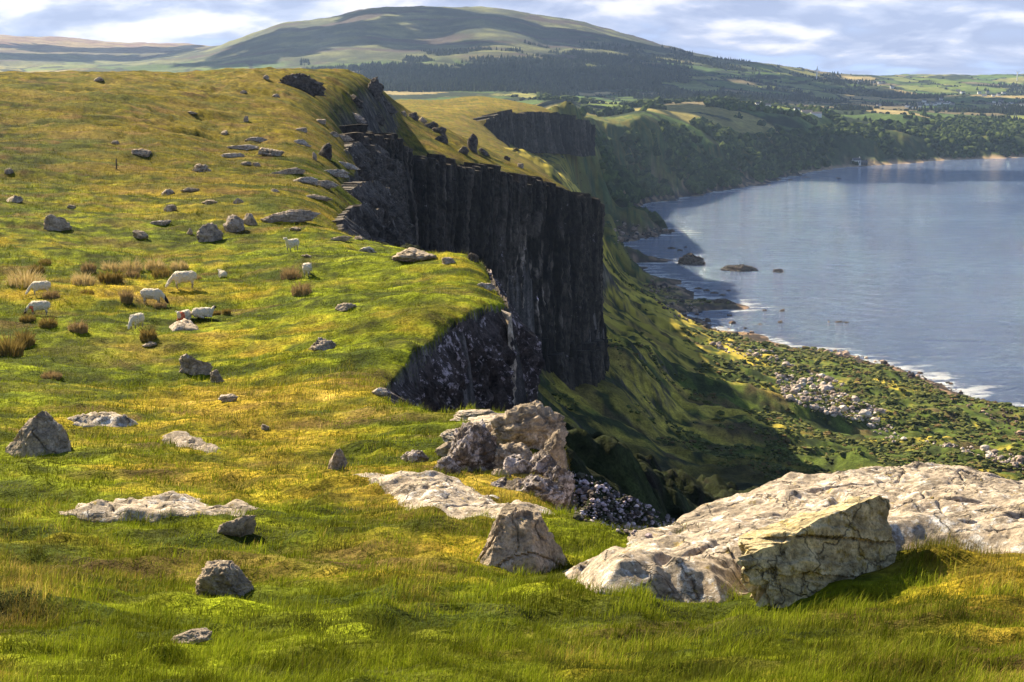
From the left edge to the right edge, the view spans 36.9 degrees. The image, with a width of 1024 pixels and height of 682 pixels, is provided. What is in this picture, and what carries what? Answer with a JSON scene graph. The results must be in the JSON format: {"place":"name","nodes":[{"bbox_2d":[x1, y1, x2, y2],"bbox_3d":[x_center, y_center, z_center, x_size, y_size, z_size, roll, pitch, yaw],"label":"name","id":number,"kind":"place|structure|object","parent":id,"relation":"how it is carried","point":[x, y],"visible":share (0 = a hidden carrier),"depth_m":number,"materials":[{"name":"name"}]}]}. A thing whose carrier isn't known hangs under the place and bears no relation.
{"place":"outdoors","nodes":[
{"label":"outdoors","id":0,"kind":"place"},
{"bbox_2d":[0,67,1023,681],"bbox_3d":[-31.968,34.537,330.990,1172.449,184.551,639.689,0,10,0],"label":"ground","id":1,"kind":"structure","parent":0,"point":[614,445],"depth_m":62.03,"materials":[{"name":"green plant"}]},
{"bbox_2d":[6,195,22,202],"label":"boulder","id":2,"kind":"object","parent":1,"relation":"on","point":[16,199],"visible":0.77,"depth_m":115.58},
{"bbox_2d":[0,328,30,356],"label":"rush clump","id":3,"kind":"object","parent":1,"relation":"on","point":[10,346],"visible":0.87,"depth_m":55.85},
{"bbox_2d":[12,325,36,347],"bbox_3d":[-18.598,-0.198,58.550,1.174,0.848,1.158,0,10,0],"label":"rush clump","id":4,"kind":"object","parent":1,"relation":"on","point":[30,341],"visible":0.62,"depth_m":58.45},
{"bbox_2d":[5,265,46,287],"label":"rush clump","id":5,"kind":"object","parent":1,"relation":"on","point":[28,278],"visible":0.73,"depth_m":73.84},
{"bbox_2d":[19,312,36,321],"bbox_3d":[-20.453,-1.021,64.793,0.798,0.476,0.775,0,10,0],"label":"rush clump","id":6,"kind":"object","parent":1,"relation":"on","point":[26,318],"visible":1,"depth_m":64.70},
{"bbox_2d":[23,300,49,314],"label":"sheep","id":7,"kind":"object","parent":1,"relation":"on","point":[33,306],"visible":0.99,"depth_m":66.60},
{"bbox_2d":[27,263,45,273],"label":"rush clump","id":8,"kind":"object","parent":1,"relation":"on","point":[41,268],"visible":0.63,"depth_m":80.53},
{"bbox_2d":[5,410,70,457],"bbox_3d":[-9.929,1.998,32.070,1.429,1.077,1.443,-3,10,-17],"label":"boulder","id":9,"kind":"object","parent":1,"relation":"on","point":[35,435],"visible":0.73,"depth_m":31.79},
{"bbox_2d":[25,281,50,294],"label":"sheep","id":10,"kind":"object","parent":1,"relation":"on","point":[35,286],"visible":0.96,"depth_m":71.65},
{"bbox_2d":[37,314,57,328],"bbox_3d":[-18.848,-0.820,62.320,0.965,0.654,0.957,0,10,0],"label":"rush clump","id":11,"kind":"object","parent":1,"relation":"on","point":[49,323],"visible":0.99,"depth_m":62.14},
{"bbox_2d":[41,288,60,299],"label":"rush clump","id":12,"kind":"object","parent":1,"relation":"on","point":[48,294],"visible":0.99,"depth_m":70.98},
{"bbox_2d":[41,370,62,379],"bbox_3d":[-15.543,1.123,51.797,0.756,0.322,0.773,0,10,0],"label":"rush clump","id":13,"kind":"object","parent":1,"relation":"on","point":[52,375],"visible":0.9,"depth_m":51.64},
{"bbox_2d":[43,214,71,230],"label":"rock","id":14,"kind":"object","parent":1,"relation":"on","point":[53,222],"visible":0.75,"depth_m":101.47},
{"bbox_2d":[65,317,90,333],"bbox_3d":[-17.181,-0.643,60.670,1.002,0.639,0.957,6,11,29],"label":"rush clump","id":15,"kind":"object","parent":1,"relation":"on","point":[79,328],"visible":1,"depth_m":60.52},
{"bbox_2d":[69,269,96,285],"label":"rush clump","id":16,"kind":"object","parent":1,"relation":"on","point":[81,279],"visible":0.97,"depth_m":74.76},
{"bbox_2d":[79,259,97,273],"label":"rush clump","id":17,"kind":"object","parent":1,"relation":"on","point":[88,267],"visible":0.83,"depth_m":82.69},
{"bbox_2d":[68,411,137,427],"bbox_3d":[-10.358,2.204,39.886,2.031,1.126,3.237,0,10,0],"label":"rock slab","id":18,"kind":"object","parent":1,"relation":"on","point":[94,419],"visible":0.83,"depth_m":38.78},
{"bbox_2d":[95,270,113,283],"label":"rush clump","id":19,"kind":"object","parent":1,"relation":"on","point":[105,277],"visible":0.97,"depth_m":76.21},
{"bbox_2d":[98,260,118,271],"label":"rush clump","id":20,"kind":"object","parent":1,"relation":"on","point":[109,266],"visible":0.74,"depth_m":84.98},
{"bbox_2d":[110,269,124,283],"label":"rush clump","id":21,"kind":"object","parent":1,"relation":"on","point":[118,277],"visible":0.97,"depth_m":76.49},
{"bbox_2d":[116,287,135,303],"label":"rush clump","id":22,"kind":"object","parent":1,"relation":"on","point":[124,295],"visible":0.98,"depth_m":70.99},
{"bbox_2d":[118,255,144,272],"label":"rush clump","id":23,"kind":"object","parent":1,"relation":"on","point":[130,267],"visible":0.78,"depth_m":85.16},
{"bbox_2d":[124,268,140,278],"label":"rush clump","id":24,"kind":"object","parent":1,"relation":"on","point":[129,273],"visible":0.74,"depth_m":82.49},
{"bbox_2d":[126,313,144,328],"bbox_3d":[-15.469,-0.811,63.064,0.447,0.607,1.080,4,11,20],"label":"sheep","id":25,"kind":"object","parent":1,"relation":"on","point":[137,318],"visible":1,"depth_m":62.89},
{"bbox_2d":[132,230,148,238],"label":"boulder","id":26,"kind":"object","parent":1,"relation":"on","point":[138,234],"visible":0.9,"depth_m":98.97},
{"bbox_2d":[131,149,150,156],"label":"rock outcrop","id":27,"kind":"object","parent":1,"relation":"on","point":[143,152],"visible":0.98,"depth_m":161.21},
{"bbox_2d":[138,325,157,341],"bbox_3d":[-14.222,-0.315,59.952,0.881,0.590,0.938,0,10,0],"label":"rush clump","id":28,"kind":"object","parent":1,"relation":"on","point":[149,334],"visible":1,"depth_m":59.82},
{"bbox_2d":[142,256,166,270],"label":"rush clump","id":29,"kind":"object","parent":1,"relation":"on","point":[150,264],"visible":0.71,"depth_m":85.68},
{"bbox_2d":[140,288,168,303],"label":"sheep","id":30,"kind":"object","parent":1,"relation":"on","point":[150,293],"visible":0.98,"depth_m":71.59},
{"bbox_2d":[150,220,170,224],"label":"rock outcrop","id":31,"kind":"object","parent":1,"relation":"on","point":[161,222],"visible":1,"depth_m":105.38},
{"bbox_2d":[59,491,264,522],"bbox_3d":[-4.908,2.569,22.094,3.214,1.566,4.513,0,10,0],"label":"rock slab","id":32,"kind":"object","parent":1,"relation":"on","point":[182,504],"visible":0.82,"depth_m":20.30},
{"bbox_2d":[150,262,174,278],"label":"rush clump","id":33,"kind":"object","parent":1,"relation":"on","point":[165,273],"visible":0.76,"depth_m":82.77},
{"bbox_2d":[168,258,188,270],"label":"rush clump","id":34,"kind":"object","parent":1,"relation":"on","point":[181,265],"visible":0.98,"depth_m":86.06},
{"bbox_2d":[165,270,196,288],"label":"sheep","id":35,"kind":"object","parent":1,"relation":"on","point":[177,277],"visible":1,"depth_m":75.32},
{"bbox_2d":[175,309,191,320],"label":"sheep","id":36,"kind":"object","parent":1,"relation":"on","point":[185,314],"visible":0.9,"depth_m":66.03},
{"bbox_2d":[169,318,198,330],"bbox_3d":[-13.523,-0.506,64.510,1.866,1.135,4.251,0,10,0],"label":"rock slab","id":37,"kind":"object","parent":1,"relation":"on","point":[183,324],"visible":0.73,"depth_m":62.84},
{"bbox_2d":[172,628,211,643],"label":"boulder","id":38,"kind":"object","parent":1,"relation":"on","point":[200,635],"visible":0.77,"depth_m":10.59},
{"bbox_2d":[162,431,221,453],"bbox_3d":[-6.956,2.527,34.287,1.381,1.161,5.477,-4,11,-22],"label":"rock slab","id":39,"kind":"object","parent":1,"relation":"on","point":[185,437],"visible":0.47,"depth_m":34.86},
{"bbox_2d":[179,353,212,375],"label":"rock outcrop","id":40,"kind":"object","parent":1,"relation":"on","point":[190,365],"visible":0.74,"depth_m":53.14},
{"bbox_2d":[192,164,211,171],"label":"rock outcrop","id":41,"kind":"object","parent":1,"relation":"on","point":[199,168],"visible":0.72,"depth_m":146.36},
{"bbox_2d":[192,305,216,317],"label":"sheep","id":42,"kind":"object","parent":1,"relation":"on","point":[201,312],"visible":1,"depth_m":66.43},
{"bbox_2d":[196,223,223,241],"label":"boulder","id":43,"kind":"object","parent":1,"relation":"on","point":[209,232],"visible":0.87,"depth_m":100.07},
{"bbox_2d":[210,369,223,382],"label":"rock outcrop","id":44,"kind":"object","parent":1,"relation":"on","point":[215,376],"visible":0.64,"depth_m":51.55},
{"bbox_2d":[195,560,253,596],"bbox_3d":[-2.713,2.310,14.532,0.562,0.458,0.448,-2,10,-11],"label":"boulder","id":45,"kind":"object","parent":1,"relation":"on","point":[222,577],"visible":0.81,"depth_m":14.40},
{"bbox_2d":[218,394,238,401],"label":"boulder","id":46,"kind":"object","parent":1,"relation":"on","point":[227,397],"visible":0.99,"depth_m":43.67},
{"bbox_2d":[220,153,244,157],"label":"rock outcrop","id":47,"kind":"object","parent":1,"relation":"on","point":[229,155],"visible":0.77,"depth_m":170.68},
{"bbox_2d":[223,214,244,231],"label":"boulder","id":48,"kind":"object","parent":1,"relation":"on","point":[234,223],"visible":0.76,"depth_m":103.71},
{"bbox_2d":[217,515,255,536],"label":"boulder","id":49,"kind":"object","parent":1,"relation":"on","point":[242,526],"visible":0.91,"depth_m":19.02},
{"bbox_2d":[227,144,258,149],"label":"rock outcrop","id":50,"kind":"object","parent":1,"relation":"on","point":[248,147],"visible":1,"depth_m":183.11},
{"bbox_2d":[243,213,257,225],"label":"boulder","id":51,"kind":"object","parent":1,"relation":"on","point":[248,219],"visible":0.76,"depth_m":106.60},
{"bbox_2d":[244,137,267,141],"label":"rock outcrop","id":52,"kind":"object","parent":1,"relation":"on","point":[258,139],"visible":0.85,"depth_m":201.03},
{"bbox_2d":[258,147,283,155],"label":"rock outcrop","id":53,"kind":"object","parent":1,"relation":"on","point":[267,152],"visible":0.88,"depth_m":179.09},
{"bbox_2d":[272,167,305,173],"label":"rock outcrop","id":54,"kind":"object","parent":1,"relation":"on","point":[295,170],"visible":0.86,"depth_m":146.38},
{"bbox_2d":[260,209,320,222],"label":"rock outcrop","id":55,"kind":"object","parent":1,"relation":"on","point":[298,215],"visible":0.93,"depth_m":108.62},
{"bbox_2d":[278,264,302,279],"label":"rush clump","id":56,"kind":"object","parent":1,"relation":"on","point":[288,273],"visible":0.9,"depth_m":78.84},
{"bbox_2d":[283,237,299,250],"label":"sheep","id":57,"kind":"object","parent":1,"relation":"on","point":[294,242],"visible":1,"depth_m":91.59},
{"bbox_2d":[290,278,312,296],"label":"rush clump","id":58,"kind":"object","parent":1,"relation":"on","point":[303,289],"visible":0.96,"depth_m":72.38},
{"bbox_2d":[278,73,327,96],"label":"rock outcrop","id":59,"kind":"object","parent":1,"relation":"on","point":[308,84],"visible":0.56,"depth_m":290.26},
{"bbox_2d":[293,177,319,184],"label":"rock outcrop","id":60,"kind":"object","parent":1,"relation":"on","point":[311,180],"visible":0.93,"depth_m":140.81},
{"bbox_2d":[302,262,311,275],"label":"sheep","id":61,"kind":"object","parent":1,"relation":"on","point":[307,267],"visible":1,"depth_m":78.83},
{"bbox_2d":[306,194,332,200],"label":"rock outcrop","id":62,"kind":"object","parent":1,"relation":"on","point":[320,197],"visible":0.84,"depth_m":130.33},
{"bbox_2d":[309,337,336,350],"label":"rock outcrop","id":63,"kind":"object","parent":1,"relation":"on","point":[321,343],"visible":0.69,"depth_m":55.59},
{"bbox_2d":[318,143,331,159],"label":"rock outcrop","id":64,"kind":"object","parent":1,"relation":"on","point":[325,151],"visible":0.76,"depth_m":187.08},
{"bbox_2d":[317,180,338,188],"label":"rock outcrop","id":65,"kind":"object","parent":1,"relation":"on","point":[327,184],"visible":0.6,"depth_m":142.35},
{"bbox_2d":[324,169,348,177],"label":"rock outcrop","id":66,"kind":"object","parent":1,"relation":"on","point":[339,173],"visible":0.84,"depth_m":176.91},
{"bbox_2d":[328,448,347,469],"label":"boulder","id":67,"kind":"object","parent":1,"relation":"on","point":[338,459],"visible":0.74,"depth_m":27.02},
{"bbox_2d":[335,303,356,310],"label":"boulder","id":68,"kind":"object","parent":1,"relation":"on","point":[343,306],"visible":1,"depth_m":62.37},
{"bbox_2d":[339,161,360,169],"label":"rock outcrop","id":69,"kind":"object","parent":1,"relation":"on","point":[348,166],"visible":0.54,"depth_m":201.25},
{"bbox_2d":[350,94,363,108],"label":"rock outcrop","id":70,"kind":"object","parent":1,"relation":"on","point":[357,101],"visible":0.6,"depth_m":330.09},
{"bbox_2d":[332,204,400,246],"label":"crag","id":71,"kind":"structure","parent":1,"relation":"on","point":[365,221],"depth_m":141.48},
{"bbox_2d":[368,77,383,101],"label":"rock outcrop","id":72,"kind":"object","parent":1,"relation":"on","point":[375,87],"visible":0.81,"depth_m":380.02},
{"bbox_2d":[342,180,412,245],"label":"crag","id":73,"kind":"structure","parent":1,"relation":"on","point":[374,194],"depth_m":189.00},
{"bbox_2d":[344,141,414,243],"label":"crag","id":74,"kind":"structure","parent":1,"relation":"on","point":[388,171],"depth_m":284.63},
{"bbox_2d":[372,387,387,396],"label":"boulder","id":75,"kind":"object","parent":1,"relation":"on","point":[382,391],"visible":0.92,"depth_m":44.49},
{"bbox_2d":[375,114,384,125],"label":"rock outcrop","id":76,"kind":"object","parent":1,"relation":"on","point":[380,118],"visible":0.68,"depth_m":353.62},
{"bbox_2d":[383,100,397,115],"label":"rock outcrop","id":77,"kind":"object","parent":1,"relation":"on","point":[391,109],"visible":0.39,"depth_m":391.40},
{"bbox_2d":[391,247,435,261],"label":"rock outcrop","id":78,"kind":"object","parent":1,"relation":"on","point":[410,254],"visible":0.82,"depth_m":80.39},
{"bbox_2d":[406,449,428,462],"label":"boulder","id":79,"kind":"object","parent":1,"relation":"on","point":[417,455],"visible":0.71,"depth_m":29.27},
{"bbox_2d":[432,127,446,135],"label":"rock outcrop","id":80,"kind":"object","parent":1,"relation":"on","point":[441,130],"visible":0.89,"depth_m":424.61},
{"bbox_2d":[435,441,450,456],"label":"boulder","id":81,"kind":"object","parent":1,"relation":"on","point":[442,449],"visible":0.66,"depth_m":30.25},
{"bbox_2d":[433,456,460,475],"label":"boulder","id":82,"kind":"object","parent":1,"relation":"on","point":[448,463],"visible":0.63,"depth_m":27.82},
{"bbox_2d":[440,429,454,441],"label":"boulder","id":83,"kind":"object","parent":1,"relation":"on","point":[447,435],"visible":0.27,"depth_m":32.48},
{"bbox_2d":[355,470,554,518],"bbox_3d":[-0.854,2.502,23.490,2.560,1.446,6.571,-3,10,-15],"label":"rock slab","id":84,"kind":"object","parent":1,"relation":"on","point":[453,496],"visible":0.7,"depth_m":23.98,"materials":[{"name":"stone"}]},
{"bbox_2d":[386,266,544,412],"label":"rock wall","id":85,"kind":"structure","parent":1,"relation":"on","point":[445,381],"depth_m":60.61,"materials":[{"name":"stone"}]},
{"bbox_2d":[477,283,494,290],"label":"rock outcrop","id":86,"kind":"object","parent":85,"relation":"on","point":[488,286],"visible":0.68,"depth_m":73.30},
{"bbox_2d":[501,310,516,408],"bbox_3d":[-0.100,6.849,64.473,1.148,16.380,0.928,2,10,9],"label":"rock pillar","id":87,"kind":"object","parent":85,"relation":"attached to","point":[508,319],"visible":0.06,"depth_m":63.37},
{"bbox_2d":[447,418,497,470],"bbox_3d":[-0.673,2.155,28.625,1.220,1.417,1.060,0,10,-1],"label":"boulder","id":88,"kind":"object","parent":1,"relation":"on","point":[474,445],"visible":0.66,"depth_m":28.21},
{"bbox_2d":[467,133,477,153],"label":"rock outcrop","id":89,"kind":"object","parent":1,"relation":"on","point":[472,142],"visible":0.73,"depth_m":422.36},
{"bbox_2d":[450,409,495,420],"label":"rock outcrop","id":90,"kind":"object","parent":1,"relation":"on","point":[468,413],"visible":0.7,"depth_m":37.51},
{"bbox_2d":[339,124,609,389],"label":"sea cliff","id":91,"kind":"structure","parent":1,"relation":"on","point":[496,220],"depth_m":403.29,"materials":[{"name":"stone"}]},
{"bbox_2d":[467,413,504,424],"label":"rock outcrop","id":92,"kind":"object","parent":1,"relation":"on","point":[487,419],"visible":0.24,"depth_m":34.45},
{"bbox_2d":[491,477,507,487],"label":"boulder","id":93,"kind":"object","parent":1,"relation":"on","point":[501,482],"visible":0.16,"depth_m":25.97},
{"bbox_2d":[491,468,510,477],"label":"boulder","id":94,"kind":"object","parent":1,"relation":"on","point":[506,473],"visible":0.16,"depth_m":27.04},
{"bbox_2d":[492,442,532,468],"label":"boulder","id":95,"kind":"object","parent":1,"relation":"on","point":[502,451],"visible":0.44,"depth_m":28.18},
{"bbox_2d":[503,454,533,473],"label":"boulder","id":96,"kind":"object","parent":1,"relation":"on","point":[514,463],"visible":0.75,"depth_m":27.40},
{"bbox_2d":[476,502,566,574],"bbox_3d":[0.101,2.352,18.157,1.214,0.768,1.316,0,10,0],"label":"boulder","id":97,"kind":"object","parent":1,"relation":"on","point":[518,535],"visible":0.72,"depth_m":17.84,"materials":[{"name":"stone"}]},
{"bbox_2d":[490,400,568,449],"bbox_3d":[0.327,1.845,30.863,1.445,1.341,1.179,-8,13,-40],"label":"boulder","id":98,"kind":"object","parent":1,"relation":"on","point":[535,424],"visible":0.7,"depth_m":30.46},
{"bbox_2d":[504,474,565,509],"bbox_3d":[0.331,2.646,25.704,1.134,0.925,0.953,5,11,26],"label":"boulder","id":99,"kind":"object","parent":1,"relation":"on","point":[548,489],"visible":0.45,"depth_m":25.45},
{"bbox_2d":[529,449,556,476],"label":"boulder","id":100,"kind":"object","parent":1,"relation":"on","point":[541,460],"visible":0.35,"depth_m":27.91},
{"bbox_2d":[543,428,567,469],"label":"boulder","id":101,"kind":"object","parent":1,"relation":"on","point":[554,444],"visible":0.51,"depth_m":29.15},
{"bbox_2d":[544,464,574,511],"bbox_3d":[0.826,2.680,27.515,0.601,1.027,0.437,-2,10,-13],"label":"boulder","id":102,"kind":"object","parent":1,"relation":"on","point":[561,476],"visible":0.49,"depth_m":27.35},
{"bbox_2d":[563,556,596,578],"bbox_3d":[0.972,2.803,17.211,1.112,0.685,1.668,0,10,0],"label":"rock slab","id":103,"kind":"object","parent":1,"relation":"on","point":[581,567],"visible":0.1,"depth_m":17.32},
{"bbox_2d":[569,471,676,537],"bbox_3d":[2.711,4.939,41.976,3.624,12.784,43.855,1,10,6],"label":"rubble","id":104,"kind":"object","parent":1,"relation":"on","point":[581,488],"visible":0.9,"depth_m":50.71,"materials":[{"name":"stone"}]},
{"bbox_2d":[577,461,1023,602],"bbox_3d":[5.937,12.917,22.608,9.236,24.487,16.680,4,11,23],"label":"rock slab","id":105,"kind":"object","parent":1,"relation":"on","point":[696,558],"visible":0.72,"depth_m":18.43,"materials":[{"name":"stone"}]},
{"bbox_2d":[737,495,896,607],"bbox_3d":[2.935,2.002,14.666,2.502,0.905,0.784,-8,13,-38],"label":"leaning block","id":106,"kind":"object","parent":1,"relation":"on","point":[786,562],"depth_m":14.37,"materials":[{"name":"stone"}]},
{"bbox_2d":[0,6,1023,437],"bbox_3d":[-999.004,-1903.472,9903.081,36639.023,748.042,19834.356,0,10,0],"label":"hills","id":107,"kind":"structure","parent":0,"point":[378,34],"depth_m":4138.61,"materials":[{"name":"plant"}]},
{"bbox_2d":[473,109,595,156],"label":"sea cliff","id":108,"kind":"structure","parent":107,"relation":"on","point":[545,132],"depth_m":1340.33,"materials":[{"name":"stone"}]},
{"bbox_2d":[653,137,660,155],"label":"tree","id":109,"kind":"object","parent":107,"relation":"on","point":[656,150],"visible":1,"depth_m":2385.51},
{"bbox_2d":[299,39,1023,120],"bbox_3d":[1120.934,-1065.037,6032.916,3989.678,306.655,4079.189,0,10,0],"label":"plantation","id":110,"kind":"object","parent":107,"relation":"on","point":[501,74],"visible":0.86,"depth_m":5469.12,"materials":[{"name":"plant"}]},
{"bbox_2d":[511,60,1023,146],"bbox_3d":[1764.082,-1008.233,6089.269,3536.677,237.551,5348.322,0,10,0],"label":"hedgerow trees","id":111,"kind":"object","parent":107,"relation":"on","point":[779,102],"visible":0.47,"depth_m":4861.17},
{"bbox_2d":[512,102,1023,480],"bbox_3d":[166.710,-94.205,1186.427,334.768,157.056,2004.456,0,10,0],"label":"undergrowth","id":112,"kind":"object","parent":107,"relation":"on","point":[820,355],"visible":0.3,"depth_m":658.48,"materials":[{"name":"green plant"}]},
{"bbox_2d":[536,92,1023,227],"bbox_3d":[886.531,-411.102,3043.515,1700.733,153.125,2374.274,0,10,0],"label":"woodland","id":113,"kind":"object","parent":107,"relation":"on","point":[704,170],"visible":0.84,"depth_m":2962.99,"materials":[{"name":"plant"}]},
{"bbox_2d":[614,220,1023,439],"bbox_3d":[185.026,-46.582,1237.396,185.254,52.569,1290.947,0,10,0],"label":"shore stones","id":114,"kind":"object","parent":107,"relation":"on","point":[621,239],"visible":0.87,"depth_m":1126.20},
{"bbox_2d":[709,341,1023,469],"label":"scree","id":115,"kind":"structure","parent":107,"relation":"on","point":[798,385],"depth_m":672.79,"materials":[{"name":"stone"}]},
{"bbox_2d":[0,0,1023,75],"label":"sky","id":116,"kind":"structure","parent":0,"point":[859,37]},
{"bbox_2d":[623,157,1023,406],"bbox_3d":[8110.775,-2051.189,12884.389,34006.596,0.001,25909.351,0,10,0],"label":"sea","id":117,"kind":"structure","parent":0,"point":[915,268],"depth_m":1567.19,"materials":[{"name":"liquid"}]},
{"bbox_2d":[677,252,704,264],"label":"sea rock","id":118,"kind":"object","parent":117,"relation":"in","point":[689,258],"visible":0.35,"depth_m":1548.63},
{"bbox_2d":[720,264,757,271],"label":"sea rock","id":119,"kind":"object","parent":117,"relation":"in","point":[741,268],"visible":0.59,"depth_m":1499.73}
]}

